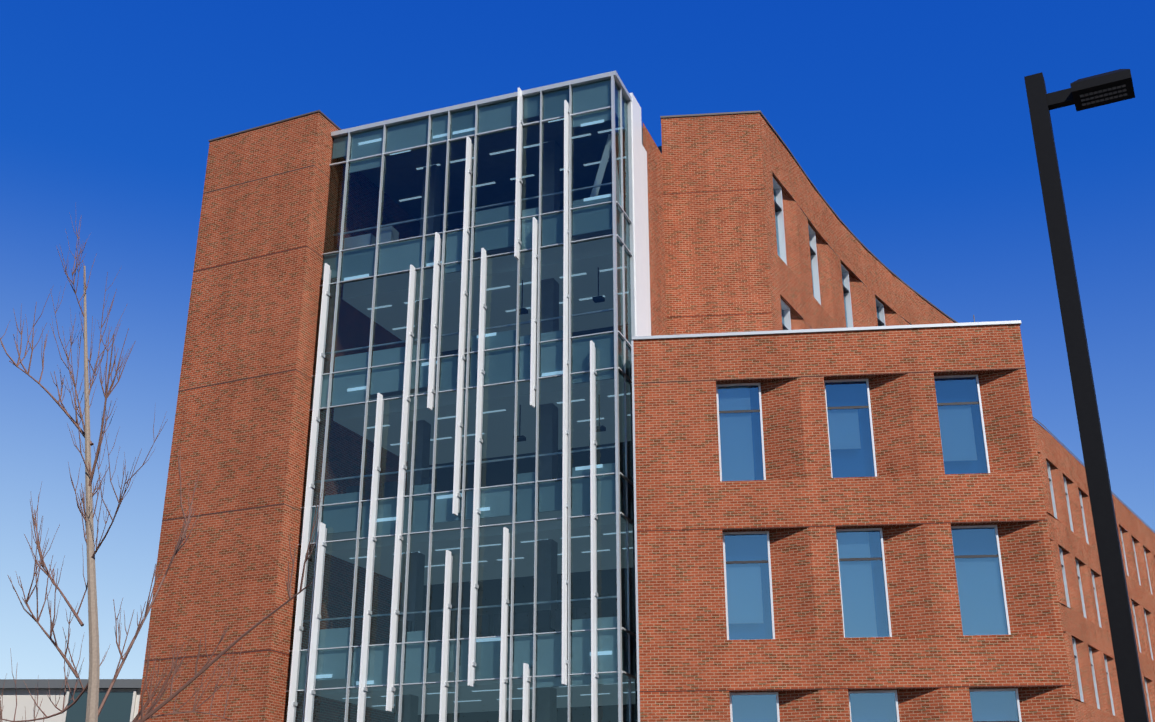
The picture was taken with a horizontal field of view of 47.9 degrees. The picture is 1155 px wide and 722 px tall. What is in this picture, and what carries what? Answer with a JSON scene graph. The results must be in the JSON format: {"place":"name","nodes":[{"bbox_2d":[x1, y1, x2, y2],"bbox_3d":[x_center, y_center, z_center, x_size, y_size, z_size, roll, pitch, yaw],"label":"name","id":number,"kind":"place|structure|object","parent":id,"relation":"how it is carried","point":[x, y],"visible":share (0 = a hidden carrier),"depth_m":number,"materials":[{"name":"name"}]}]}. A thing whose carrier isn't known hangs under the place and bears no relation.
{"place":"outdoors","nodes":[
{"label":"outdoors","id":0,"kind":"place"},
{"bbox_2d":[0,689,140,721],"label":"building walls","id":1,"kind":"structure","parent":0,"point":[25,701],"depth_m":60.45,"materials":[{"name":"white paint"}]},
{"bbox_2d":[0,679,141,688],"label":"roof fascia","id":2,"kind":"structure","parent":1,"relation":"on","point":[59,683],"depth_m":60.51,"materials":[{"name":"grey metal"}]},
{"bbox_2d":[65,692,132,721],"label":"building windows","id":3,"kind":"structure","parent":1,"relation":"in","point":[117,706],"depth_m":60.26,"materials":[{"name":"teal glass"}]},
{"bbox_2d":[285,79,637,721],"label":"glass box glazing","id":4,"kind":"structure","parent":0,"point":[487,411],"depth_m":38.51,"materials":[{"name":"glass"}]},
{"bbox_2d":[288,80,635,689],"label":"glass panels","id":5,"kind":"object","parent":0,"point":[375,659],"depth_m":39.56,"materials":[{"name":"grey glass"}]},
{"bbox_2d":[287,87,650,721],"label":"vertical fins","id":6,"kind":"object","parent":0,"point":[641,252],"visible":0.85,"depth_m":38.28,"materials":[{"name":"white metal"}]},
{"bbox_2d":[315,237,635,714],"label":"ceilings","id":7,"kind":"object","parent":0,"point":[499,394],"depth_m":41.31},
{"bbox_2d":[316,118,634,706],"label":"ceiling lights","id":8,"kind":"object","parent":7,"relation":"attached to","point":[427,363],"depth_m":40.77},
{"bbox_2d":[322,88,635,721],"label":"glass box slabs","id":9,"kind":"structure","parent":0,"point":[548,560],"depth_m":43.59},
{"bbox_2d":[418,102,663,721],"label":"glass box interior walls","id":10,"kind":"structure","parent":0,"point":[608,581],"depth_m":43.10,"materials":[{"name":"white paint"}]},
{"bbox_2d":[0,0,1154,678],"label":"sky","id":11,"kind":"structure","parent":0,"point":[910,119],"materials":[{"name":"blue"}]},
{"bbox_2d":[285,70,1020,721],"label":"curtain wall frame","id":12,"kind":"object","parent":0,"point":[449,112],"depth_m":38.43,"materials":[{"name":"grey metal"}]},
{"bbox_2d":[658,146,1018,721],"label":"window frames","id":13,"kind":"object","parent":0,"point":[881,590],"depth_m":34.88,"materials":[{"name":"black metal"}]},
{"bbox_2d":[718,387,1007,637],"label":"window blinds","id":14,"kind":"object","parent":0,"point":[739,476],"depth_m":34.71,"materials":[{"name":"fabric"}]},
{"label":"ground","id":15,"kind":"structure","parent":0,"visible":0},
{"bbox_2d":[0,212,322,721],"bbox_3d":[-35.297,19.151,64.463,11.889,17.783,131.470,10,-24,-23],"label":"tree","id":16,"kind":"object","parent":15,"relation":"on","point":[150,712],"depth_m":10.84,"materials":[{"name":"brown plant"}]},
{"bbox_2d":[138,112,1154,721],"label":"brick walls","id":17,"kind":"structure","parent":15,"relation":"on","point":[714,260],"depth_m":38.07,"materials":[{"name":"orange brick"}]},
{"bbox_2d":[144,165,1070,691],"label":"building brick joints","id":18,"kind":"object","parent":17,"relation":"attached to","point":[638,531],"visible":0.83,"depth_m":36.51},
{"bbox_2d":[208,110,1154,531],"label":"building roof copings","id":19,"kind":"object","parent":17,"relation":"on","point":[692,116],"visible":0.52,"depth_m":47.18,"materials":[{"name":"metal"}]},
{"bbox_2d":[716,178,1152,721],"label":"window frames","id":20,"kind":"structure","parent":17,"relation":"in","point":[782,247],"depth_m":36.55,"materials":[{"name":"silver metal"}]},
{"bbox_2d":[718,187,1018,721],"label":"window glass","id":21,"kind":"object","parent":20,"relation":"in","point":[851,454],"visible":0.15,"depth_m":34.69,"materials":[{"name":"blue glass"}]},
{"bbox_2d":[716,172,1154,692],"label":"building window soffits","id":22,"kind":"object","parent":17,"relation":"attached to","point":[785,192],"visible":0.27,"depth_m":36.19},
{"bbox_2d":[346,200,1147,721],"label":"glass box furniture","id":23,"kind":"object","parent":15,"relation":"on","point":[522,620],"visible":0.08,"depth_m":36.84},
{"bbox_2d":[1024,69,1148,721],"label":"lamp post","id":24,"kind":"object","parent":15,"relation":"on","point":[1042,103],"visible":0.98,"depth_m":8.63,"materials":[{"name":"black metal"}]},
{"bbox_2d":[1080,84,1126,105],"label":"lamp post leds","id":25,"kind":"object","parent":24,"relation":"attached to","point":[1105,94],"visible":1,"depth_m":9.29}
]}

